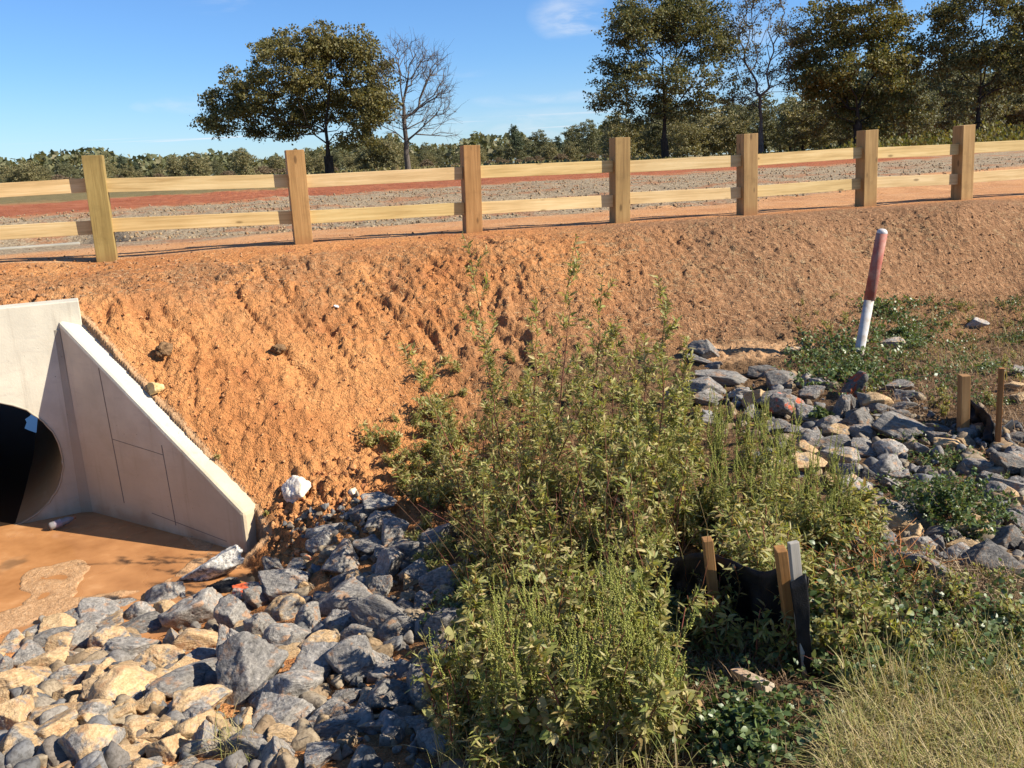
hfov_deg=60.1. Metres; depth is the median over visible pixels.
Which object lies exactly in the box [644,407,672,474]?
slender weed
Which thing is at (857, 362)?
bush
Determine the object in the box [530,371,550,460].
slender weed
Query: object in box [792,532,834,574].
leafy weed
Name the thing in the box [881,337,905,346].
rock
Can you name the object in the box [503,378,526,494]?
slender weed
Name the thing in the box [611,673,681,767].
slender weed
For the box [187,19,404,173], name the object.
oak tree
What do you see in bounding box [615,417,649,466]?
slender weed
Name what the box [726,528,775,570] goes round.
leafy weed
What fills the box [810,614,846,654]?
leafy weed
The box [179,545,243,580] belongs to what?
rubble slab
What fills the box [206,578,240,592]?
plastic sheet
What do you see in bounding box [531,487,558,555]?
slender weed
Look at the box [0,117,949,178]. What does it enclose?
woods
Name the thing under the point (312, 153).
wood tree
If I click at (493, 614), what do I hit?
ragweed
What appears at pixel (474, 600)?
slender weed
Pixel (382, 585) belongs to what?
rock
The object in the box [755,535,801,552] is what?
leafy weed
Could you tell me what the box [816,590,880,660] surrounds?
leafy weed
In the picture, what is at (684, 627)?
slender weed
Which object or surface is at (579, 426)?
slender weed
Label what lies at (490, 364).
tall weed
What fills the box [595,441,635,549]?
slender weed
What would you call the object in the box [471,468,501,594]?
slender weed
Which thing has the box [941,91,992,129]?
wood tree
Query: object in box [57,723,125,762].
rock
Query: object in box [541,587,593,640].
slender weed
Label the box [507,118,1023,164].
verge weeds
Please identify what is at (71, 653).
rock
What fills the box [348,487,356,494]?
yellow stone
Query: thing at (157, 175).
russet shrub
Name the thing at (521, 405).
slender weed
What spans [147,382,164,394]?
yellow stone
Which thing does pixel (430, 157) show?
wood tree
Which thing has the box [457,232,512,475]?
tall weed
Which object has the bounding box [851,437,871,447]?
rock
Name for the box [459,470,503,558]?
slender weed
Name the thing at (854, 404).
rock
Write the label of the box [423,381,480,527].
tall weed
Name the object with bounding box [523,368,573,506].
slender weed
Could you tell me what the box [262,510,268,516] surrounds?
sprig
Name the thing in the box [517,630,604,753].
slender weed
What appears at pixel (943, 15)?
oak tree
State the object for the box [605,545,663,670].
slender weed
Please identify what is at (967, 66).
wood tree
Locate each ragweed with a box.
[428,627,490,749]
[453,601,490,661]
[474,576,528,767]
[480,576,508,677]
[498,573,555,750]
[501,538,551,691]
[538,600,604,693]
[559,558,664,757]
[560,561,658,691]
[562,542,642,753]
[575,514,657,644]
[608,575,697,761]
[610,548,675,634]
[628,578,668,692]
[629,425,671,497]
[636,617,657,683]
[661,402,676,457]
[671,409,695,469]
[681,447,728,534]
[704,397,723,471]
[704,439,741,520]
[706,388,730,483]
[710,385,738,436]
[716,394,768,505]
[728,386,762,466]
[735,430,791,522]
[743,397,802,497]
[753,389,770,442]
[769,457,827,536]
[771,400,803,477]
[775,429,823,517]
[803,462,848,549]
[822,428,845,515]
[829,443,868,530]
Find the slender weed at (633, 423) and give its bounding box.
[618,414,644,463]
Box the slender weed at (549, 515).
[532,477,561,558]
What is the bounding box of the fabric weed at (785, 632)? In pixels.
[763,619,812,670]
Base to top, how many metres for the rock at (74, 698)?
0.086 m
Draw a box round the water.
[0,404,254,643]
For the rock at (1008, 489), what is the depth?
4.32 m
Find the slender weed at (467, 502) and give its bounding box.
[461,485,482,540]
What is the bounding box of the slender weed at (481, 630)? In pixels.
[454,610,514,697]
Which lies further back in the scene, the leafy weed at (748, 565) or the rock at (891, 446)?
the rock at (891, 446)
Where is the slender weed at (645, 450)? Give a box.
[626,411,658,558]
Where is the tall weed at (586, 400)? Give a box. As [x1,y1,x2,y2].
[567,362,610,501]
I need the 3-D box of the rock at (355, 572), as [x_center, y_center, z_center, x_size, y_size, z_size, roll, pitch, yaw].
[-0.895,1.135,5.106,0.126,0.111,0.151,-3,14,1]
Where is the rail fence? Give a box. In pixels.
[0,124,1023,261]
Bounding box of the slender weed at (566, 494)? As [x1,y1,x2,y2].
[557,488,584,543]
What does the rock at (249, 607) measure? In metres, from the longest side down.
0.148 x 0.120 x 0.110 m
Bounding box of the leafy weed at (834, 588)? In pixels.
[819,558,860,617]
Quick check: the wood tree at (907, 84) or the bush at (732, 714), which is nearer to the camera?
the bush at (732, 714)
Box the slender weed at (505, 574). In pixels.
[490,547,535,635]
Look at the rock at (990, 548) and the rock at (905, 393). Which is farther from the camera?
the rock at (905, 393)
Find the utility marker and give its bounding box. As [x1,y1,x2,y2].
[855,229,887,355]
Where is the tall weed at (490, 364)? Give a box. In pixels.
[469,311,524,485]
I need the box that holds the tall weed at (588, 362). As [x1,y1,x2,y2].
[568,273,619,468]
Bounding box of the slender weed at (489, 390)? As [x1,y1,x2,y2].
[482,349,505,458]
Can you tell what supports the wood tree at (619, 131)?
on the ground at (210, 314)
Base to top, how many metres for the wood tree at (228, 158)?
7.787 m
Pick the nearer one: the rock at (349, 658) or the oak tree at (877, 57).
the rock at (349, 658)
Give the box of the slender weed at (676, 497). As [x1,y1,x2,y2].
[660,460,689,524]
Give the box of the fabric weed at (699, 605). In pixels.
[674,584,727,647]
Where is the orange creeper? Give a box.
[799,508,961,596]
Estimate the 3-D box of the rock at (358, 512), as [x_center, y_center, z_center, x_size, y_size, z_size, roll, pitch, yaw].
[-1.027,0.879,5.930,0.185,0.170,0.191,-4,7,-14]
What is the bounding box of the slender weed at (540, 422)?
[517,387,559,467]
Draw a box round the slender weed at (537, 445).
[523,397,559,510]
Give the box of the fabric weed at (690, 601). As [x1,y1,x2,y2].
[681,588,713,625]
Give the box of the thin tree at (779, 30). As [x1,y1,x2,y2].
[710,0,814,153]
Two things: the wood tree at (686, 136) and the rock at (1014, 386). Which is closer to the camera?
the rock at (1014, 386)
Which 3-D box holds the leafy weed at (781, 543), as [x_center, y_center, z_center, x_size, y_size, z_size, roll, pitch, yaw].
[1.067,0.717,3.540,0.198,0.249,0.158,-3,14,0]
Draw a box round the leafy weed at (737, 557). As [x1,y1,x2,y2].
[722,533,765,567]
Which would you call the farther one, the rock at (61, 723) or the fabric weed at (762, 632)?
the rock at (61, 723)
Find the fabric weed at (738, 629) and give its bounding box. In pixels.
[723,615,753,652]
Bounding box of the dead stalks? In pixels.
[396,350,731,621]
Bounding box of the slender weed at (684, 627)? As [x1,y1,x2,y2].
[589,602,689,659]
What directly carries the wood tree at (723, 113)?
on the ground at (210, 314)
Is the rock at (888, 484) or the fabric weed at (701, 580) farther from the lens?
the rock at (888, 484)
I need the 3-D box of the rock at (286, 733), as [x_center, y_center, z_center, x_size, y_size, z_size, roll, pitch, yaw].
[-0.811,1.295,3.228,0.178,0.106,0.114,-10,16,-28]
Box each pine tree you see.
[113,155,130,170]
[132,161,140,170]
[506,124,524,150]
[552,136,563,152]
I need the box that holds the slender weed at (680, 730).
[662,660,702,746]
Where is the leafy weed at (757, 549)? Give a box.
[750,545,786,569]
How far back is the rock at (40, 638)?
5.07 m
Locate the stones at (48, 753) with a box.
[0,365,1023,767]
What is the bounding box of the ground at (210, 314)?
[0,150,1023,767]
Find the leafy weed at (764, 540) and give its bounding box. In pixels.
[739,524,785,570]
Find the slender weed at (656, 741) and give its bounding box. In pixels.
[647,671,704,753]
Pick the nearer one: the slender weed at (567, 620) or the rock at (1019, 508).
the slender weed at (567, 620)
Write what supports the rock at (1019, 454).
on the ground at (210, 314)
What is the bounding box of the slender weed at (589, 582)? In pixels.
[569,572,602,630]
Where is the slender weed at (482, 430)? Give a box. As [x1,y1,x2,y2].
[465,389,500,489]
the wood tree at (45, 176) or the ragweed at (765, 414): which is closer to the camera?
the ragweed at (765, 414)
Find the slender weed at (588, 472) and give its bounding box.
[582,392,609,510]
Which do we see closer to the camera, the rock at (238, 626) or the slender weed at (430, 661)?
the slender weed at (430, 661)
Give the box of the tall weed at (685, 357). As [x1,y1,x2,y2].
[662,334,695,454]
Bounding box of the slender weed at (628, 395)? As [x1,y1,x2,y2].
[598,384,649,516]
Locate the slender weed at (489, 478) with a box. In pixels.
[474,459,523,533]
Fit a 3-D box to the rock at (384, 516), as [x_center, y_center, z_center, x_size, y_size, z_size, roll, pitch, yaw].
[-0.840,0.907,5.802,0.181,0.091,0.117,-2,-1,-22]
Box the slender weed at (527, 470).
[514,445,549,524]
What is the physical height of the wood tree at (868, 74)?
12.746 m
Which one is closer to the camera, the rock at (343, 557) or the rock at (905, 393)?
the rock at (343, 557)
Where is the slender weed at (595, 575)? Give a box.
[587,538,630,606]
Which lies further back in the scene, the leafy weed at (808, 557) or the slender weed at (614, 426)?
the slender weed at (614, 426)
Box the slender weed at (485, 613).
[474,600,494,626]
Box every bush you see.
[688,692,794,767]
[802,405,834,422]
[830,354,880,379]
[882,463,1022,541]
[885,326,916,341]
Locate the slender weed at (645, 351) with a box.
[625,331,653,437]
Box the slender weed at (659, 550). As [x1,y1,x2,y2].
[645,532,672,600]
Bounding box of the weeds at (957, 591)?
[789,292,1023,652]
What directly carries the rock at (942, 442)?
on the ground at (210, 314)
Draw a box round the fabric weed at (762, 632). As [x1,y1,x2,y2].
[751,586,794,661]
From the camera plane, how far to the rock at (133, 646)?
4.53 m
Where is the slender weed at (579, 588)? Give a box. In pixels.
[563,570,620,655]
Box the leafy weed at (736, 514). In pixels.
[718,490,775,528]
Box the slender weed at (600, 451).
[588,429,614,497]
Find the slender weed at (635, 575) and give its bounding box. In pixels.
[608,566,652,639]
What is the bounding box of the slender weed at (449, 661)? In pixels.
[417,626,493,727]
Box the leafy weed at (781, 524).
[734,522,787,565]
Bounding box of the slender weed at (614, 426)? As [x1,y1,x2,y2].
[603,416,624,473]
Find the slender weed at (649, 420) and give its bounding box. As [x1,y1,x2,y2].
[639,399,671,510]
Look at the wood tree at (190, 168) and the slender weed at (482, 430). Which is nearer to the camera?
the slender weed at (482, 430)
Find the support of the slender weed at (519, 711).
on the ground at (210, 314)
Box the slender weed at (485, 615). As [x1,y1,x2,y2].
[458,596,499,627]
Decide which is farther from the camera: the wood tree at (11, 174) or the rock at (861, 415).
the wood tree at (11, 174)
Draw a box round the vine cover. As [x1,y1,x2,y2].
[419,291,1023,767]
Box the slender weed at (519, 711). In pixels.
[499,628,584,765]
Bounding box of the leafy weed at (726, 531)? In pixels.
[712,521,751,566]
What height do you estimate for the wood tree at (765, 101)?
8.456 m
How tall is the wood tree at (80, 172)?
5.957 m
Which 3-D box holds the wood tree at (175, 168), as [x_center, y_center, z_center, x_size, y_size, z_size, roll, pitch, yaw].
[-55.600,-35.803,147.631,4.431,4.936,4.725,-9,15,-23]
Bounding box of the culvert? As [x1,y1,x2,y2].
[0,242,256,552]
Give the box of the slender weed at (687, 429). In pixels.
[671,408,693,526]
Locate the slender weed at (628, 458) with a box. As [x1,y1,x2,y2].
[619,428,635,484]
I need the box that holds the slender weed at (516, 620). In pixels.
[508,607,527,643]
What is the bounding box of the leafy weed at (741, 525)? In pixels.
[721,518,757,540]
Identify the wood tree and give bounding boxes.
[0,164,20,182]
[4,161,35,181]
[13,159,43,181]
[30,166,50,180]
[37,164,53,179]
[53,162,71,178]
[64,162,79,178]
[73,169,82,178]
[104,155,119,177]
[104,159,113,177]
[117,163,137,177]
[135,169,144,177]
[151,166,163,176]
[164,156,180,175]
[166,154,186,176]
[182,151,211,175]
[203,165,213,175]
[209,159,221,175]
[214,162,224,173]
[225,152,247,172]
[228,147,252,174]
[232,148,260,174]
[267,155,285,172]
[293,148,312,171]
[304,148,318,157]
[304,152,316,171]
[310,152,324,170]
[330,148,344,169]
[340,153,359,170]
[353,147,373,169]
[362,135,393,168]
[373,134,404,167]
[379,135,409,167]
[398,155,412,167]
[410,153,418,167]
[417,142,438,159]
[418,149,430,162]
[422,152,437,166]
[434,148,446,165]
[452,154,459,163]
[480,148,487,162]
[480,149,487,163]
[492,145,504,161]
[501,146,514,161]
[511,135,533,160]
[525,129,554,157]
[539,142,558,160]
[559,125,584,156]
[562,141,581,159]
[564,128,585,159]
[571,119,603,154]
[586,138,602,155]
[596,115,617,153]
[601,111,647,155]
[630,125,656,155]
[638,118,668,155]
[642,103,672,152]
[654,103,693,148]
[662,114,691,157]
[669,118,711,157]
[674,95,730,155]
[691,112,727,155]
[711,101,751,154]
[717,110,750,154]
[729,105,758,133]
[741,91,780,142]
[747,104,783,150]
[763,98,813,151]
[765,126,788,151]
[771,92,826,147]
[772,97,828,150]
[775,95,804,150]
[809,111,836,148]
[809,121,836,147]
[821,101,858,144]
[840,64,868,83]
[840,117,868,142]
[853,68,880,90]
[861,59,909,129]
[861,82,901,139]
[878,67,939,135]
[881,114,919,139]
[891,82,934,138]
[913,90,946,137]
[915,59,977,133]
[918,74,951,134]
[931,38,1003,106]
[931,104,958,136]
[935,89,974,132]
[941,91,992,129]
[954,73,1012,133]
[958,71,1013,131]
[989,91,1023,133]
[990,68,1023,125]
[998,92,1023,133]
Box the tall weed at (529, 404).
[506,296,552,495]
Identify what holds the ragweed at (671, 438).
on the ground at (210, 314)
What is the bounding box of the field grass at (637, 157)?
[222,154,660,175]
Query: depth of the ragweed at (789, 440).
4.81 m
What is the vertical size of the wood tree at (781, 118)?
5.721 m
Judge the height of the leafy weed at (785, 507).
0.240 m
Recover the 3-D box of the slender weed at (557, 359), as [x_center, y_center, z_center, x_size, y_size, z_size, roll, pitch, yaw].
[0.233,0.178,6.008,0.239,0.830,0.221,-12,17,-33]
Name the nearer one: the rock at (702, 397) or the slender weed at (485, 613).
the slender weed at (485, 613)
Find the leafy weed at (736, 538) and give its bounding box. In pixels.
[726,507,779,563]
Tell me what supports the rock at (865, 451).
on the ground at (210, 314)
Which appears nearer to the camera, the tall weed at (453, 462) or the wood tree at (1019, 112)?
the tall weed at (453, 462)
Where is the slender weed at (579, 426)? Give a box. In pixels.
[577,413,586,445]
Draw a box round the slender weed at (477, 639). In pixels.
[454,592,523,669]
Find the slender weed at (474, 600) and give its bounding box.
[458,579,487,653]
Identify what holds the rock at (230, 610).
on the ground at (210, 314)
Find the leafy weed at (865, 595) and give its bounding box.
[850,566,887,613]
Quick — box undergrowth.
[357,339,894,767]
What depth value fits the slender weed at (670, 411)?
4.53 m
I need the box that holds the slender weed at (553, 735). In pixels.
[538,697,634,767]
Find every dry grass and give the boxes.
[7,217,1023,767]
[388,287,1023,767]
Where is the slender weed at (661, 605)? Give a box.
[634,574,677,664]
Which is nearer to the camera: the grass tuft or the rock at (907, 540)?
the grass tuft
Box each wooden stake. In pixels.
[702,536,719,630]
[773,544,797,663]
[787,540,808,677]
[956,374,970,432]
[995,368,1004,441]
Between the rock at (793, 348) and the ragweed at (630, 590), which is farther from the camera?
the rock at (793, 348)
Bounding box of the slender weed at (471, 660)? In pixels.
[443,649,488,688]
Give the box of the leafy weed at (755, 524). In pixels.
[737,510,782,542]
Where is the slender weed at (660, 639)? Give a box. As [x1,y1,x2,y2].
[637,620,685,719]
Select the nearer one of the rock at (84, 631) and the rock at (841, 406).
the rock at (84, 631)
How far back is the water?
6.47 m
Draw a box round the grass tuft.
[174,701,269,767]
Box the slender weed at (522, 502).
[500,470,554,557]
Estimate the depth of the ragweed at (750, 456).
4.52 m
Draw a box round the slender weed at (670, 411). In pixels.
[660,393,702,514]
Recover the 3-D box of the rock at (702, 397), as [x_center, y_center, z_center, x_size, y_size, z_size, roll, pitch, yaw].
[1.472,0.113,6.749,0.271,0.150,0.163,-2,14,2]
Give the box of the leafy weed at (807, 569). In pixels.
[801,557,820,576]
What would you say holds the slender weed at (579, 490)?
on the ground at (210, 314)
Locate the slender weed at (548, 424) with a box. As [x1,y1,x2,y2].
[528,392,555,473]
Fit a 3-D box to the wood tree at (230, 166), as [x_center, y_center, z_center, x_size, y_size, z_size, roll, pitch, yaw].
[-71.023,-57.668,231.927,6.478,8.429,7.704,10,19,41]
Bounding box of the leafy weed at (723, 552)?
[698,529,744,558]
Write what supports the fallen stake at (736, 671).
on the ground at (210, 314)
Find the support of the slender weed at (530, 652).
on the ground at (210, 314)
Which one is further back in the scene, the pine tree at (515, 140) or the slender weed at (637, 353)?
the pine tree at (515, 140)
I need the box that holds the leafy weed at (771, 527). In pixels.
[750,495,785,544]
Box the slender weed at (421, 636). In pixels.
[405,631,466,680]
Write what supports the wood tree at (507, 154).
on the ground at (210, 314)
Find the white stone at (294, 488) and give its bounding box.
[281,475,311,503]
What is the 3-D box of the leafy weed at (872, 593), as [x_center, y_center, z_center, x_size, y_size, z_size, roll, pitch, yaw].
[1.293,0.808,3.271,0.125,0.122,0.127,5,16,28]
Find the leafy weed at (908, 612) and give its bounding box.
[844,595,911,639]
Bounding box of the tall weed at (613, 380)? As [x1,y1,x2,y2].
[587,322,629,478]
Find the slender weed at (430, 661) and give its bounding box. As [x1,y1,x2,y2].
[424,650,457,697]
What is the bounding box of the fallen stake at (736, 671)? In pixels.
[730,667,774,691]
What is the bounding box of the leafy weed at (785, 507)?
[762,504,794,535]
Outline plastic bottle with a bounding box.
[48,516,76,529]
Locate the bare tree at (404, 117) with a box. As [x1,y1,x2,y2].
[371,27,463,169]
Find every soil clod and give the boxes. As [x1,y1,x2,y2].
[155,341,172,356]
[270,344,285,353]
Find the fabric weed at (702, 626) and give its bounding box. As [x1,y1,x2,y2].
[690,594,742,654]
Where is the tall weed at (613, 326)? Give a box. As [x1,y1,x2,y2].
[544,315,623,474]
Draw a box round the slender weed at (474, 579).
[451,562,489,645]
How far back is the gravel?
21.53 m
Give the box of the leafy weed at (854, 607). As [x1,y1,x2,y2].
[850,589,896,630]
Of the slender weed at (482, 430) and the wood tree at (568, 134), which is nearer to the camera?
the slender weed at (482, 430)
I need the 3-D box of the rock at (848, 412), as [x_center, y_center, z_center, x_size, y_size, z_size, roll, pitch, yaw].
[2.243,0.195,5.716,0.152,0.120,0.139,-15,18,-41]
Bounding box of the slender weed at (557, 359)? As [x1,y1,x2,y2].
[527,349,564,468]
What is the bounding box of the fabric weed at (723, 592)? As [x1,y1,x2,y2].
[708,563,746,626]
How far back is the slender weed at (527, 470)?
4.79 m
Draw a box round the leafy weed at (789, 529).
[772,518,809,553]
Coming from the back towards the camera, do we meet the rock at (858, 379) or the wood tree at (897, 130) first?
the wood tree at (897, 130)
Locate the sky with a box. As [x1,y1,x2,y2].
[0,0,1023,174]
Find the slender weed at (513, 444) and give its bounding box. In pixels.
[506,421,535,568]
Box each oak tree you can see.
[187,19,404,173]
[583,0,750,158]
[780,0,935,146]
[910,0,1023,140]
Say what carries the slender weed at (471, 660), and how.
on the ground at (210, 314)
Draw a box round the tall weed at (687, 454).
[657,423,705,556]
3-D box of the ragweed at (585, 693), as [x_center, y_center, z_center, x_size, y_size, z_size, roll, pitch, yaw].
[0.242,0.836,2.654,0.271,0.706,0.247,-9,15,-25]
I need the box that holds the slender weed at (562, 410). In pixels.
[522,371,581,503]
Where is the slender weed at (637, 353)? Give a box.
[614,339,645,430]
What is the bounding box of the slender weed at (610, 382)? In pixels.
[598,346,629,451]
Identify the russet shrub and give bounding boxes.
[51,175,70,179]
[153,173,167,176]
[220,170,231,175]
[252,166,270,173]
[259,166,278,173]
[274,168,285,173]
[416,159,436,166]
[493,157,505,162]
[522,157,535,161]
[532,156,543,160]
[549,153,572,160]
[585,152,599,158]
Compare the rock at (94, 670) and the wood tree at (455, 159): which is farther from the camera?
the wood tree at (455, 159)
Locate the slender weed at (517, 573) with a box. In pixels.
[480,549,529,642]
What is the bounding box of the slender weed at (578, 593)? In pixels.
[558,587,624,643]
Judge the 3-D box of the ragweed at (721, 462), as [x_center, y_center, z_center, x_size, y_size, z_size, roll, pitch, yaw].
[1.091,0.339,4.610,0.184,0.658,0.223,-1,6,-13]
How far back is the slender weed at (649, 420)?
4.59 m
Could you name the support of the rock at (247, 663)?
on the ground at (210, 314)
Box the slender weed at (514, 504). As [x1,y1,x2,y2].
[499,472,520,523]
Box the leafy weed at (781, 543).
[766,530,800,556]
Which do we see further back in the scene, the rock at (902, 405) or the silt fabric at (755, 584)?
the rock at (902, 405)
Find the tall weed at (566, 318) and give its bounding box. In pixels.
[521,233,590,479]
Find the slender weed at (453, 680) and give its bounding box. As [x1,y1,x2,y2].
[431,653,466,707]
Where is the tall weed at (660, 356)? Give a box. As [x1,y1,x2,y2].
[617,274,695,505]
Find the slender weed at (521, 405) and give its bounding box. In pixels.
[508,365,535,454]
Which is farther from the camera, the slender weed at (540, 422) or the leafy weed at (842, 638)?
the slender weed at (540, 422)
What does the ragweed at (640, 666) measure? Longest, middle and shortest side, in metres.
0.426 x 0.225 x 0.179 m
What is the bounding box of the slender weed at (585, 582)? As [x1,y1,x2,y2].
[543,570,600,625]
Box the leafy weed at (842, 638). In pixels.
[813,615,865,662]
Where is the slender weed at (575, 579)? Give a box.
[538,571,603,622]
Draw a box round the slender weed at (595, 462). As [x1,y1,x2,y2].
[583,420,608,474]
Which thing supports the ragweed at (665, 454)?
on the ground at (210, 314)
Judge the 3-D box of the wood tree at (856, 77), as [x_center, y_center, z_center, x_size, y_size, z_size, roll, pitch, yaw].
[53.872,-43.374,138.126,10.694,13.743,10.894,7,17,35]
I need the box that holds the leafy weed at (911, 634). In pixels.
[882,613,931,648]
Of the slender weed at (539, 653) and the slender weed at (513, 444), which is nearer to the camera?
the slender weed at (539, 653)
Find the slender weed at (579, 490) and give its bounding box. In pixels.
[570,445,591,538]
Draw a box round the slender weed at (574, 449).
[562,415,607,562]
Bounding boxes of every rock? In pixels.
[0,629,24,652]
[0,656,13,670]
[0,665,51,689]
[0,689,9,703]
[0,694,34,729]
[0,720,41,755]
[12,639,44,667]
[17,646,69,667]
[21,685,43,697]
[22,622,40,636]
[26,702,82,724]
[33,626,72,646]
[33,705,78,742]
[38,613,76,632]
[44,631,74,652]
[44,662,90,686]
[51,684,82,701]
[55,758,75,767]
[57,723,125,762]
[61,621,95,650]
[63,607,78,620]
[67,651,90,655]
[68,694,87,702]
[75,699,115,724]
[77,597,119,617]
[77,612,106,629]
[79,665,156,702]
[82,656,119,671]
[83,647,100,653]
[84,663,103,679]
[87,625,129,647]
[96,608,123,628]
[97,657,116,669]
[99,636,161,656]
[99,743,147,761]
[108,660,145,668]
[112,698,137,718]
[114,598,136,606]
[117,756,162,767]
[119,611,161,633]
[122,716,158,743]
[123,601,155,619]
[126,758,170,767]
[133,644,185,667]
[135,688,166,713]
[136,721,173,742]
[140,665,156,671]
[143,713,160,720]
[144,581,185,604]
[145,722,164,733]
[145,733,188,761]
[146,657,216,697]
[149,668,172,683]
[153,599,175,612]
[157,587,222,630]
[159,714,176,725]
[162,628,179,643]
[164,662,176,668]
[167,709,224,739]
[168,656,199,669]
[170,755,199,767]
[171,628,217,652]
[171,684,232,712]
[179,647,216,660]
[182,702,211,718]
[192,719,220,757]
[207,715,230,729]
[213,594,251,627]
[215,631,288,705]
[216,623,238,648]
[222,727,267,760]
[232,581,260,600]
[232,620,244,632]
[237,706,254,728]
[242,584,270,608]
[243,601,252,612]
[243,612,276,636]
[247,679,268,702]
[250,667,323,708]
[251,692,314,726]
[258,568,310,601]
[261,556,282,569]
[262,623,311,643]
[264,593,305,621]
[266,723,296,742]
[270,736,294,755]
[281,631,297,644]
[286,642,300,659]
[287,557,306,569]
[290,641,337,682]
[294,601,320,628]
[297,581,314,589]
[298,629,340,648]
[301,555,311,560]
[304,740,340,767]
[305,521,353,538]
[305,531,332,551]
[308,697,349,726]
[313,711,372,740]
[318,576,371,615]
[321,538,359,573]
[324,634,374,683]
[327,609,358,629]
[331,688,360,704]
[339,623,372,641]
[344,568,362,580]
[348,503,371,521]
[348,593,414,631]
[350,702,373,712]
[352,535,382,553]
[357,718,382,732]
[360,491,396,511]
[361,678,409,710]
[364,510,394,530]
[366,661,397,682]
[368,575,392,595]
[371,649,389,663]
[374,515,390,527]
[374,545,385,557]
[374,547,404,577]
[376,613,407,641]
[381,516,408,546]
[389,541,432,563]
[398,558,428,579]
[403,574,417,589]
[405,715,424,728]
[406,663,434,705]
[413,590,432,608]
[417,523,457,545]
[417,606,458,638]
[418,563,467,592]
[425,640,451,655]
[431,584,454,600]
[463,539,478,562]
[681,376,725,396]
[687,339,719,358]
[687,353,710,363]
[691,388,723,405]
[695,369,747,385]
[700,414,723,426]
[704,361,722,368]
[728,388,751,398]
[742,389,764,406]
[742,404,759,420]
[747,365,777,377]
[755,389,791,404]
[760,421,779,433]
[764,370,795,388]
[765,392,804,416]
[767,419,790,433]
[776,441,800,455]
[783,424,802,434]
[784,347,806,350]
[793,451,827,471]
[795,372,810,385]
[795,403,817,424]
[796,440,817,453]
[797,429,822,442]
[799,385,825,399]
[802,377,829,386]
[806,434,850,450]
[810,426,821,435]
[815,446,860,467]
[816,416,841,430]
[820,423,851,436]
[820,472,841,486]
[832,394,850,417]
[835,463,862,476]
[838,370,868,396]
[838,478,872,494]
[841,407,874,425]
[843,474,869,489]
[845,407,869,416]
[846,394,859,409]
[847,535,864,552]
[849,424,878,438]
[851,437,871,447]
[855,446,876,456]
[856,392,876,411]
[861,466,879,479]
[862,392,893,405]
[869,454,903,479]
[869,509,922,531]
[871,411,928,440]
[872,439,907,455]
[874,403,895,413]
[878,499,903,511]
[879,477,902,487]
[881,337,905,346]
[882,379,914,390]
[883,479,900,488]
[888,469,910,481]
[888,547,911,559]
[890,401,917,409]
[893,536,935,552]
[894,389,924,399]
[894,409,910,416]
[896,552,965,582]
[898,523,924,538]
[902,508,922,516]
[910,536,944,551]
[914,442,931,454]
[917,465,931,473]
[924,423,956,432]
[924,525,962,542]
[925,431,945,441]
[930,534,944,551]
[933,437,961,448]
[936,542,969,561]
[945,537,976,548]
[946,538,1023,576]
[951,513,995,533]
[955,437,971,445]
[960,458,993,472]
[966,317,989,327]
[975,471,1003,482]
[976,425,984,435]
[985,481,1009,492]
[987,525,1023,548]
[990,451,1023,473]
[990,477,1023,492]
[997,486,1018,496]
[1003,446,1023,452]
[1003,496,1023,504]
[1004,381,1023,391]
[1004,512,1023,530]
[1006,451,1023,459]
[1007,475,1023,482]
[1008,431,1023,442]
[1009,392,1023,403]
[1009,536,1022,548]
[1010,505,1023,515]
[1012,364,1023,375]
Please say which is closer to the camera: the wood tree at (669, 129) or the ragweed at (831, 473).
the ragweed at (831, 473)
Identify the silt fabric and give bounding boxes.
[651,553,808,642]
[789,573,813,676]
[970,399,1023,443]
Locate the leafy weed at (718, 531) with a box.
[706,523,740,557]
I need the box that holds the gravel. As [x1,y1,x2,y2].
[0,156,1023,244]
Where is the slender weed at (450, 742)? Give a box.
[404,649,481,755]
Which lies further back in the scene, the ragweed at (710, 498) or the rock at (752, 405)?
the rock at (752, 405)
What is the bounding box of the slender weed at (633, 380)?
[625,368,656,445]
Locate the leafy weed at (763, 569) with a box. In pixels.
[748,550,805,570]
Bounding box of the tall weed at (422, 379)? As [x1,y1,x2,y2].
[397,341,498,507]
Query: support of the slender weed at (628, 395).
on the ground at (210, 314)
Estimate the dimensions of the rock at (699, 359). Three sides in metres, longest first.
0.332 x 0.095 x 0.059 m
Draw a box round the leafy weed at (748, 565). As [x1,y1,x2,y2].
[745,555,760,570]
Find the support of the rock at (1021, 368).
on the ground at (210, 314)
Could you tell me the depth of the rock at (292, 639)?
4.25 m
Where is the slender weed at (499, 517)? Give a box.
[484,507,534,583]
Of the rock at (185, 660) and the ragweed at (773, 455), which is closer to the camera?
the rock at (185, 660)
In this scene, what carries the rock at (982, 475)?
on the ground at (210, 314)
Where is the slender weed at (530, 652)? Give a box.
[477,599,569,674]
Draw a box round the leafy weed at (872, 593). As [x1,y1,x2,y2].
[845,585,880,600]
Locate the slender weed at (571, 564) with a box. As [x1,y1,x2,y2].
[540,551,581,669]
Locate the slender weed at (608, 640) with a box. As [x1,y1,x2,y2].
[587,602,650,691]
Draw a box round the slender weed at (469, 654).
[444,637,488,738]
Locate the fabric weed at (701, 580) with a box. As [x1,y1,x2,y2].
[690,557,747,599]
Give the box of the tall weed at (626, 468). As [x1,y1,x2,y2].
[611,427,647,571]
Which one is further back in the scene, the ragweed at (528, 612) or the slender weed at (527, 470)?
the slender weed at (527, 470)
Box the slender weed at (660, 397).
[647,356,676,475]
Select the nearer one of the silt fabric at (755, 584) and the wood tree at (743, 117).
the silt fabric at (755, 584)
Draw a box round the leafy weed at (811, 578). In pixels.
[800,549,817,589]

